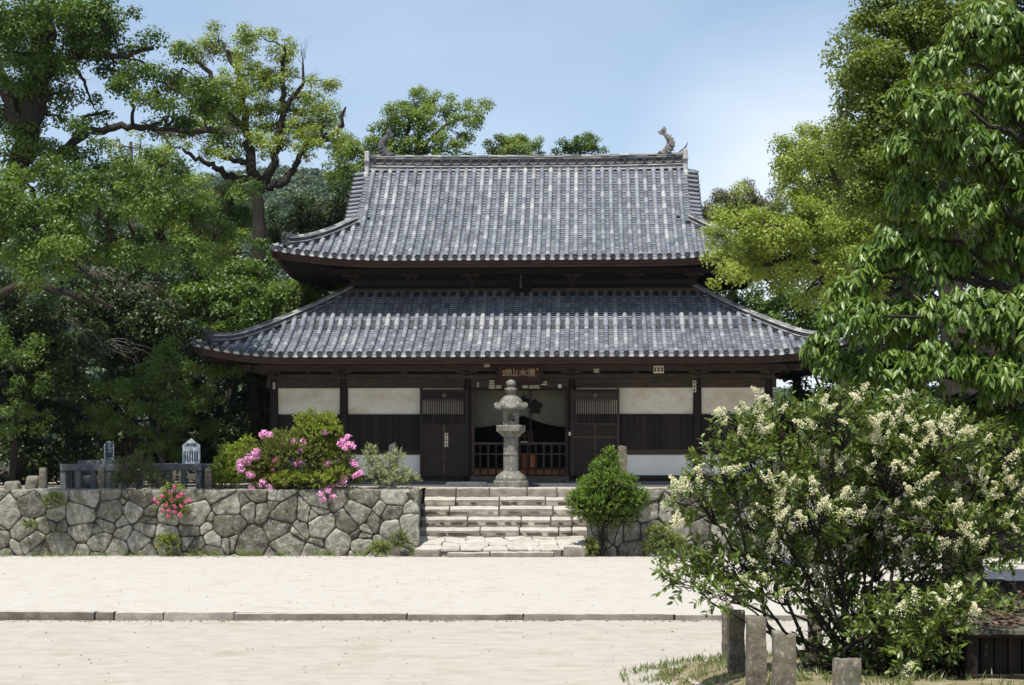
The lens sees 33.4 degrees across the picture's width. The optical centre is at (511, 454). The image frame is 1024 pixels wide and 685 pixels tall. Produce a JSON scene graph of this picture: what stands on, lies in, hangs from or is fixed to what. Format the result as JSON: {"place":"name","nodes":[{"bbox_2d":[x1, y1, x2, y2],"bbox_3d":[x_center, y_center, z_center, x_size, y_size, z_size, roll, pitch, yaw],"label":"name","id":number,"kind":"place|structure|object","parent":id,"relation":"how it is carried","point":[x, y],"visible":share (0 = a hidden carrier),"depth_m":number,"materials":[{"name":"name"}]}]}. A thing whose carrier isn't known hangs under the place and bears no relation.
{"place":"outdoors","nodes":[
{"label":"outdoors","id":0,"kind":"place"},
{"bbox_2d":[0,173,909,463],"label":"hill","id":1,"kind":"structure","parent":0,"point":[282,207],"depth_m":537.84,"materials":[{"name":"green plant"}]},
{"bbox_2d":[0,164,938,464],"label":"hill forest","id":2,"kind":"object","parent":1,"relation":"on","point":[300,184],"visible":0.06,"depth_m":580.66,"materials":[{"name":"green plant"}]},
{"bbox_2d":[235,504,674,619],"bbox_3d":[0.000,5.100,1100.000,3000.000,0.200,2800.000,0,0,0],"label":"ground","id":3,"kind":"structure","parent":0,"point":[407,613],"depth_m":54.13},
{"bbox_2d":[0,620,932,684],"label":"sand path","id":4,"kind":"structure","parent":0,"point":[450,653],"depth_m":21.38,"materials":[{"name":"beige sand"}]},
{"bbox_2d":[0,556,917,682],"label":"pebbles","id":5,"kind":"object","parent":4,"relation":"on","point":[606,620],"visible":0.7,"depth_m":26.95,"materials":[{"name":"stone"}]},
{"bbox_2d":[0,481,1020,489],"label":"terrace earth","id":6,"kind":"structure","parent":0,"point":[190,484],"depth_m":49.66,"materials":[{"name":"brown soil"}]},
{"bbox_2d":[4,481,21,488],"bbox_3d":[-13.395,0.865,45.826,0.392,0.346,0.465,0,0,0],"label":"garden rock","id":7,"kind":"object","parent":6,"relation":"on","point":[12,485],"visible":0.61,"depth_m":45.65,"materials":[{"name":"stone"}]},
{"bbox_2d":[0,324,58,480],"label":"ragged tree","id":8,"kind":"object","parent":6,"relation":"on","point":[14,428],"visible":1,"depth_m":48.14,"materials":[{"name":"green plant"}]},
{"bbox_2d":[25,476,38,488],"bbox_3d":[-13.089,0.795,46.640,0.391,0.458,0.482,0,0,0],"label":"garden rock","id":9,"kind":"object","parent":6,"relation":"on","point":[32,482],"visible":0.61,"depth_m":46.44,"materials":[{"name":"stone"}]},
{"bbox_2d":[39,467,47,487],"bbox_3d":[-12.454,0.688,45.352,0.197,0.706,0.180,0,0,0],"label":"granite post","id":10,"kind":"object","parent":6,"relation":"on","point":[43,480],"visible":0.73,"depth_m":45.27,"materials":[{"name":"grey stone"}]},
{"bbox_2d":[0,356,103,484],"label":"evergreen tree","id":11,"kind":"object","parent":6,"relation":"on","point":[52,452],"visible":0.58,"depth_m":51.85,"materials":[{"name":"green plant"}]},
{"bbox_2d":[0,266,117,475],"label":"evergreen tree","id":12,"kind":"object","parent":6,"relation":"on","point":[36,316],"visible":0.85,"depth_m":50.54,"materials":[{"name":"green plant"}]},
{"bbox_2d":[77,460,117,488],"bbox_3d":[-11.433,0.531,47.096,1.118,0.784,1.120,0,0,0],"label":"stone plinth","id":13,"kind":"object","parent":6,"relation":"on","point":[85,478],"visible":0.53,"depth_m":46.61,"materials":[{"name":"grey stone"}]},
{"bbox_2d":[98,468,105,488],"bbox_3d":[-10.903,0.699,45.350,0.180,0.694,0.165,0,0,0],"label":"granite post","id":14,"kind":"object","parent":6,"relation":"on","point":[101,478],"visible":0.69,"depth_m":45.27,"materials":[{"name":"grey stone"}]},
{"bbox_2d":[104,441,113,459],"bbox_3d":[-11.427,0.308,48.422,0.282,1.423,0.097,0,0,0],"label":"sign board","id":15,"kind":"object","parent":6,"relation":"on","point":[108,450],"visible":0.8,"depth_m":48.38,"materials":[{"name":"grey wood"}]},
{"bbox_2d":[3,252,219,483],"bbox_3d":[-12.552,-2.733,53.635,6.970,7.648,4.053,0,0,-14],"label":"evergreen tree","id":16,"kind":"object","parent":6,"relation":"on","point":[144,321],"visible":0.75,"depth_m":53.35,"materials":[{"name":"green plant"}]},
{"bbox_2d":[40,344,217,481],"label":"evergreen tree","id":17,"kind":"object","parent":6,"relation":"on","point":[117,360],"visible":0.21,"depth_m":54.68,"materials":[{"name":"green plant"}]},
{"bbox_2d":[0,0,266,364],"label":"old camphor tree","id":18,"kind":"object","parent":6,"relation":"on","point":[42,63],"visible":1,"depth_m":45.55,"materials":[{"name":"green plant"}]},
{"bbox_2d":[60,463,215,488],"bbox_3d":[-10.238,0.607,47.050,3.876,0.731,2.285,0,0,0],"label":"stone fence","id":19,"kind":"object","parent":6,"relation":"on","point":[70,475],"visible":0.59,"depth_m":45.94,"materials":[{"name":"grey stone"}]},
{"bbox_2d":[106,449,169,488],"bbox_3d":[-9.858,0.436,45.093,1.827,1.176,1.098,0,0,0],"label":"trailing shrub","id":20,"kind":"object","parent":6,"relation":"on","point":[134,466],"visible":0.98,"depth_m":44.99,"materials":[{"name":"green plant"}]},
{"bbox_2d":[153,469,159,488],"bbox_3d":[-9.441,0.711,45.349,0.173,0.666,0.162,0,0,0],"label":"granite post","id":21,"kind":"object","parent":6,"relation":"on","point":[158,486],"visible":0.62,"depth_m":45.28,"materials":[{"name":"grey stone"}]},
{"bbox_2d":[74,334,248,485],"bbox_3d":[-10.435,-1.264,50.500,5.304,4.590,2.959,0,0,0],"label":"maple tree","id":22,"kind":"object","parent":6,"relation":"on","point":[147,383],"visible":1,"depth_m":50.00,"materials":[{"name":"green plant"}]},
{"bbox_2d":[112,144,252,482],"bbox_3d":[-11.090,-4.623,56.867,4.807,11.301,4.225,0,0,0],"label":"camphor tree","id":23,"kind":"object","parent":6,"relation":"on","point":[202,196],"visible":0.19,"depth_m":56.42,"materials":[{"name":"green plant"}]},
{"bbox_2d":[182,438,199,463],"bbox_3d":[-9.095,0.276,48.422,0.508,1.488,0.097,0,0,0],"label":"sign board","id":24,"kind":"object","parent":6,"relation":"on","point":[191,451],"visible":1,"depth_m":48.38,"materials":[{"name":"white wood"}]},
{"bbox_2d":[145,328,269,482],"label":"evergreen tree","id":25,"kind":"object","parent":6,"relation":"on","point":[237,426],"visible":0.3,"depth_m":56.40,"materials":[{"name":"green plant"}]},
{"bbox_2d":[205,467,211,488],"bbox_3d":[-8.061,0.688,45.350,0.184,0.716,0.166,0,0,0],"label":"granite post","id":26,"kind":"object","parent":6,"relation":"on","point":[208,477],"visible":0.72,"depth_m":45.27,"materials":[{"name":"grey stone"}]},
{"bbox_2d":[208,433,258,488],"bbox_3d":[-7.434,0.184,45.694,1.461,1.558,1.176,0,0,0],"label":"nandina shrub","id":27,"kind":"object","parent":6,"relation":"on","point":[227,471],"visible":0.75,"depth_m":45.54,"materials":[{"name":"green plant"}]},
{"bbox_2d":[160,237,317,482],"bbox_3d":[-9.172,-3.167,55.584,5.199,8.448,4.175,0,0,-29],"label":"evergreen tree","id":28,"kind":"object","parent":6,"relation":"on","point":[223,287],"visible":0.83,"depth_m":55.29,"materials":[{"name":"green plant"}]},
{"bbox_2d":[210,278,349,327],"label":"evergreen tree","id":29,"kind":"object","parent":6,"relation":"on","point":[316,294],"visible":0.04,"depth_m":56.44,"materials":[{"name":"green plant"}]},
{"bbox_2d":[235,426,366,502],"bbox_3d":[-5.599,0.244,45.143,3.481,2.064,1.818,0,0,0],"label":"azalea bush","id":30,"kind":"object","parent":6,"relation":"on","point":[264,465],"visible":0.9,"depth_m":44.88,"materials":[{"name":"green plant"}]},
{"bbox_2d":[270,406,353,488],"bbox_3d":[-5.248,-0.184,44.945,2.239,2.249,1.485,0,0,0],"label":"nandina shrub","id":31,"kind":"object","parent":6,"relation":"on","point":[315,425],"visible":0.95,"depth_m":44.90,"materials":[{"name":"green plant"}]},
{"bbox_2d":[214,487,418,488],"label":"terrace kerb","id":32,"kind":"structure","parent":6,"relation":"on","point":[340,487],"depth_m":45.85,"materials":[{"name":"stone"}]},
{"bbox_2d":[361,443,422,488],"bbox_3d":[-3.207,0.289,45.497,1.692,1.281,0.969,0,0,0],"label":"pale shrub","id":33,"kind":"object","parent":6,"relation":"on","point":[372,458],"visible":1,"depth_m":45.39,"materials":[{"name":"green plant"}]},
{"bbox_2d":[389,442,395,486],"bbox_3d":[-3.237,0.331,46.201,0.211,1.356,0.185,0,0,0],"label":"stone stele","id":34,"kind":"object","parent":6,"relation":"on","point":[392,445],"visible":0.42,"depth_m":46.12,"materials":[{"name":"grey stone"}]},
{"bbox_2d":[493,380,527,487],"bbox_3d":[-0.030,-0.553,48.200,0.996,3.153,0.896,0,0,0],"label":"stone lantern","id":35,"kind":"object","parent":6,"relation":"on","point":[510,432],"visible":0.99,"depth_m":47.98,"materials":[{"name":"stone"}]},
{"bbox_2d":[192,126,847,496],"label":"temple hall","id":36,"kind":"structure","parent":6,"relation":"on","point":[582,278],"depth_m":50.41,"materials":[{"name":"tile"}]},
{"bbox_2d":[420,387,467,476],"bbox_3d":[-1.989,-0.670,50.062,1.420,2.660,0.100,0,0,2],"label":"door leaf","id":37,"kind":"structure","parent":36,"relation":"in","point":[436,459],"depth_m":50.04,"materials":[{"name":"brown wood"}]},
{"bbox_2d":[496,364,542,383],"bbox_3d":[0.220,-2.350,49.475,1.380,0.580,0.090,0,0,2],"label":"name plaque","id":38,"kind":"object","parent":36,"relation":"attached to","point":[524,373],"visible":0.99,"depth_m":49.44,"materials":[{"name":"red wood"}]},
{"bbox_2d":[475,390,564,426],"bbox_3d":[0.262,-1.415,50.928,2.800,1.190,0.114,0,0,3],"label":"curtain","id":39,"kind":"object","parent":36,"relation":"hanging from","point":[548,407],"visible":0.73,"depth_m":50.93,"materials":[{"name":"fabric"}]},
{"bbox_2d":[571,386,618,475],"bbox_3d":[2.427,-0.670,49.869,1.420,2.660,0.100,0,0,2],"label":"door leaf","id":40,"kind":"structure","parent":36,"relation":"in","point":[588,439],"depth_m":49.86,"materials":[{"name":"brown wood"}]},
{"bbox_2d":[618,446,626,474],"bbox_3d":[3.018,0.379,46.605,0.262,1.268,0.233,0,0,0],"label":"stone stele","id":41,"kind":"object","parent":6,"relation":"on","point":[622,451],"visible":0.49,"depth_m":46.50,"materials":[{"name":"stone"}]},
{"bbox_2d":[720,130,870,478],"bbox_3d":[9.029,-4.470,52.045,5.514,11.001,3.272,0,0,31],"label":"camphor tree","id":42,"kind":"object","parent":6,"relation":"on","point":[781,202],"visible":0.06,"depth_m":51.85,"materials":[{"name":"green plant"}]},
{"bbox_2d":[773,338,937,482],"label":"evergreen tree","id":43,"kind":"object","parent":6,"relation":"on","point":[802,392],"visible":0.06,"depth_m":55.01,"materials":[{"name":"green plant"}]},
{"bbox_2d":[839,266,985,486],"bbox_3d":[11.882,-2.603,49.942,4.817,7.791,4.891,0,0,0],"label":"evergreen tree","id":44,"kind":"object","parent":6,"relation":"on","point":[896,288],"visible":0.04,"depth_m":49.42,"materials":[{"name":"green plant"}]},
{"bbox_2d":[0,465,1022,483],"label":"woodland floor","id":45,"kind":"structure","parent":0,"point":[189,476],"depth_m":84.48,"materials":[{"name":"brown soil"}]},
{"bbox_2d":[98,129,172,358],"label":"young tree","id":46,"kind":"object","parent":45,"relation":"on","point":[130,144],"visible":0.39,"depth_m":63.98,"materials":[{"name":"green plant"}]},
{"bbox_2d":[183,172,268,479],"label":"dark tree","id":47,"kind":"object","parent":45,"relation":"on","point":[236,213],"visible":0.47,"depth_m":61.79,"materials":[{"name":"green plant"}]},
{"bbox_2d":[158,19,346,439],"bbox_3d":[-9.108,-7.278,60.068,6.602,16.716,3.880,0,0,0],"label":"camphor tree","id":48,"kind":"object","parent":45,"relation":"on","point":[316,127],"visible":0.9,"depth_m":59.87,"materials":[{"name":"green plant"}]},
{"bbox_2d":[264,178,351,288],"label":"dark tree","id":49,"kind":"object","parent":45,"relation":"on","point":[305,220],"visible":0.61,"depth_m":63.75,"materials":[{"name":"green plant"}]},
{"bbox_2d":[320,84,496,503],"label":"camphor tree","id":50,"kind":"object","parent":45,"relation":"on","point":[353,149],"visible":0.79,"depth_m":73.59,"materials":[{"name":"green plant"}]},
{"bbox_2d":[481,133,545,154],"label":"camphor tree","id":51,"kind":"object","parent":45,"relation":"on","point":[516,147],"visible":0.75,"depth_m":75.73,"materials":[{"name":"green plant"}]},
{"bbox_2d":[550,130,609,154],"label":"dark tree","id":52,"kind":"object","parent":45,"relation":"on","point":[589,142],"visible":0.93,"depth_m":77.47,"materials":[{"name":"green plant"}]},
{"bbox_2d":[701,177,789,297],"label":"olive tree","id":53,"kind":"object","parent":45,"relation":"on","point":[719,196],"visible":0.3,"depth_m":69.35,"materials":[{"name":"green plant"}]},
{"bbox_2d":[715,279,866,471],"bbox_3d":[9.444,-2.687,60.004,6.711,7.480,3.906,0,0,-13],"label":"evergreen tree","id":54,"kind":"object","parent":45,"relation":"on","point":[774,307],"visible":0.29,"depth_m":59.23,"materials":[{"name":"green plant"}]},
{"bbox_2d":[698,119,1023,394],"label":"camphor tree","id":55,"kind":"object","parent":45,"relation":"on","point":[842,240],"visible":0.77,"depth_m":38.58,"materials":[{"name":"green plant"}]},
{"bbox_2d":[812,178,1023,477],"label":"evergreen tree","id":56,"kind":"object","parent":45,"relation":"on","point":[935,295],"depth_m":61.55,"materials":[{"name":"green plant"}]},
{"bbox_2d":[0,556,1023,614],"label":"sand court","id":57,"kind":"object","parent":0,"point":[614,584],"visible":0.64,"depth_m":33.71,"materials":[{"name":"beige sand"}]},
{"bbox_2d":[154,531,180,552],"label":"weed","id":58,"kind":"object","parent":57,"relation":"on","point":[164,538],"depth_m":44.18,"materials":[{"name":"green plant"}]},
{"bbox_2d":[0,488,422,555],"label":"stone wall","id":59,"kind":"structure","parent":57,"relation":"on","point":[370,514],"depth_m":44.57,"materials":[{"name":"stone"}]},
{"bbox_2d":[20,517,37,531],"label":"weed","id":60,"kind":"object","parent":59,"relation":"attached to","point":[29,524],"depth_m":44.29,"materials":[{"name":"green plant"}]},
{"bbox_2d":[41,490,67,510],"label":"wall weed","id":61,"kind":"object","parent":59,"relation":"attached to","point":[52,495],"depth_m":44.30,"materials":[{"name":"green plant"}]},
{"bbox_2d":[153,481,191,517],"bbox_3d":[-8.788,1.148,44.312,1.048,0.969,0.908,0,0,0],"label":"azalea bush","id":62,"kind":"object","parent":59,"relation":"on","point":[169,496],"visible":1,"depth_m":44.17,"materials":[{"name":"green plant"}]},
{"bbox_2d":[0,492,416,555],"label":"wall moss","id":63,"kind":"object","parent":59,"relation":"attached to","point":[259,553],"depth_m":44.33,"materials":[{"name":"green plant"}]},
{"bbox_2d":[366,537,391,556],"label":"weed","id":64,"kind":"object","parent":57,"relation":"on","point":[378,549],"depth_m":44.13,"materials":[{"name":"green plant"}]},
{"bbox_2d":[387,527,409,549],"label":"weed","id":65,"kind":"object","parent":57,"relation":"on","point":[404,537],"depth_m":44.17,"materials":[{"name":"green plant"}]},
{"bbox_2d":[0,610,893,620],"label":"kerb","id":66,"kind":"structure","parent":57,"relation":"on","point":[111,615],"depth_m":27.05,"materials":[{"name":"stone"}]},
{"bbox_2d":[414,487,588,556],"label":"stone steps","id":67,"kind":"structure","parent":57,"relation":"on","point":[496,522],"depth_m":45.91,"materials":[{"name":"stone"}]},
{"bbox_2d":[31,557,1023,684],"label":"fallen leaves","id":68,"kind":"object","parent":57,"relation":"on","point":[1007,620],"visible":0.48,"depth_m":13.39,"materials":[{"name":"brown plant"}]},
{"bbox_2d":[582,535,600,556],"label":"weed","id":69,"kind":"object","parent":57,"relation":"on","point":[592,545],"depth_m":44.15,"materials":[{"name":"green plant"}]},
{"bbox_2d":[563,444,651,556],"bbox_3d":[2.467,1.193,44.280,2.374,2.959,1.631,0,0,0],"label":"evergreen shrub","id":70,"kind":"object","parent":57,"relation":"on","point":[593,493],"visible":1,"depth_m":44.08,"materials":[{"name":"green plant"}]},
{"bbox_2d":[640,536,669,556],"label":"weed","id":71,"kind":"object","parent":57,"relation":"on","point":[653,545],"depth_m":44.27,"materials":[{"name":"green plant"}]},
{"bbox_2d":[586,488,1023,555],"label":"stone wall","id":72,"kind":"structure","parent":57,"relation":"on","point":[628,540],"depth_m":44.54,"materials":[{"name":"stone"}]},
{"bbox_2d":[644,523,675,536],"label":"weed","id":73,"kind":"object","parent":72,"relation":"attached to","point":[654,528],"depth_m":44.26,"materials":[{"name":"green plant"}]},
{"bbox_2d":[663,532,685,551],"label":"wall weed","id":74,"kind":"object","parent":72,"relation":"attached to","point":[676,536],"depth_m":44.29,"materials":[{"name":"green plant"}]},
{"bbox_2d":[815,0,1015,579],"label":"broadleaf tree","id":75,"kind":"object","parent":57,"relation":"on","point":[873,70],"visible":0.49,"depth_m":26.61,"materials":[{"name":"green plant"}]},
{"bbox_2d":[918,0,1023,579],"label":"evergreen tree","id":76,"kind":"object","parent":57,"relation":"on","point":[1019,132],"visible":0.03,"depth_m":32.62,"materials":[{"name":"green plant"}]},
{"bbox_2d":[921,200,1023,557],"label":"evergreen tree","id":77,"kind":"object","parent":57,"relation":"on","point":[1005,282],"visible":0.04,"depth_m":43.70,"materials":[{"name":"green plant"}]},
{"bbox_2d":[0,0,1023,391],"label":"sky","id":78,"kind":"structure","parent":0,"point":[721,77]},
{"bbox_2d":[619,649,1023,684],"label":"grassy bank","id":79,"kind":"structure","parent":0,"point":[736,681],"depth_m":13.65,"materials":[{"name":"green plant"}]},
{"bbox_2d":[721,606,733,660],"bbox_3d":[2.124,1.912,16.801,0.118,0.857,0.112,0,0,0],"label":"stone bollard","id":80,"kind":"object","parent":79,"relation":"on","point":[724,643],"visible":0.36,"depth_m":16.75,"materials":[{"name":"stone"}]},
{"bbox_2d":[727,609,744,674],"bbox_3d":[1.904,1.742,14.500,0.147,0.861,0.141,0,0,0],"label":"stone bollard","id":81,"kind":"object","parent":79,"relation":"on","point":[736,644],"visible":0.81,"depth_m":14.44,"materials":[{"name":"stone"}]},
{"bbox_2d":[745,615,766,684],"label":"stone bollard","id":82,"kind":"object","parent":79,"relation":"on","point":[756,659],"visible":1,"depth_m":12.63,"materials":[{"name":"stone"}]},
{"bbox_2d":[771,630,796,684],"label":"stone bollard","id":83,"kind":"object","parent":79,"relation":"on","point":[784,669],"visible":1,"depth_m":10.93,"materials":[{"name":"stone"}]},
{"bbox_2d":[808,644,818,663],"bbox_3d":[2.654,1.908,14.999,0.088,0.498,0.086,0,0,0],"label":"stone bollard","id":84,"kind":"object","parent":79,"relation":"on","point":[813,656],"visible":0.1,"depth_m":14.96,"materials":[{"name":"stone"}]},
{"bbox_2d":[807,613,821,653],"bbox_3d":[3.085,1.975,17.400,0.139,0.875,0.133,0,0,0],"label":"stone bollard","id":85,"kind":"object","parent":79,"relation":"on","point":[814,627],"visible":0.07,"depth_m":17.34,"materials":[{"name":"stone"}]},
{"bbox_2d":[649,376,1023,679],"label":"flowering privet","id":86,"kind":"object","parent":79,"relation":"on","point":[872,448],"visible":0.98,"depth_m":13.76,"materials":[{"name":"green plant"}]},
{"bbox_2d":[832,657,861,684],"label":"stone bollard","id":87,"kind":"object","parent":79,"relation":"on","point":[846,671],"visible":1,"depth_m":9.56,"materials":[{"name":"stone"}]},
{"bbox_2d":[790,584,1000,676],"bbox_3d":[3.079,1.524,13.551,1.823,1.062,0.893,0,0,20],"label":"undergrowth shrub","id":88,"kind":"object","parent":79,"relation":"on","point":[872,664],"visible":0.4,"depth_m":13.49,"materials":[{"name":"green plant"}]},
{"bbox_2d":[795,0,1023,441],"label":"glossy leaf tree","id":89,"kind":"object","parent":79,"relation":"on","point":[986,318],"visible":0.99,"depth_m":15.45,"materials":[{"name":"green plant"}]},
{"bbox_2d":[877,579,1023,679],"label":"wooden shelter","id":90,"kind":"object","parent":79,"relation":"on","point":[1005,659],"visible":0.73,"depth_m":13.14,"materials":[{"name":"brown wood"}]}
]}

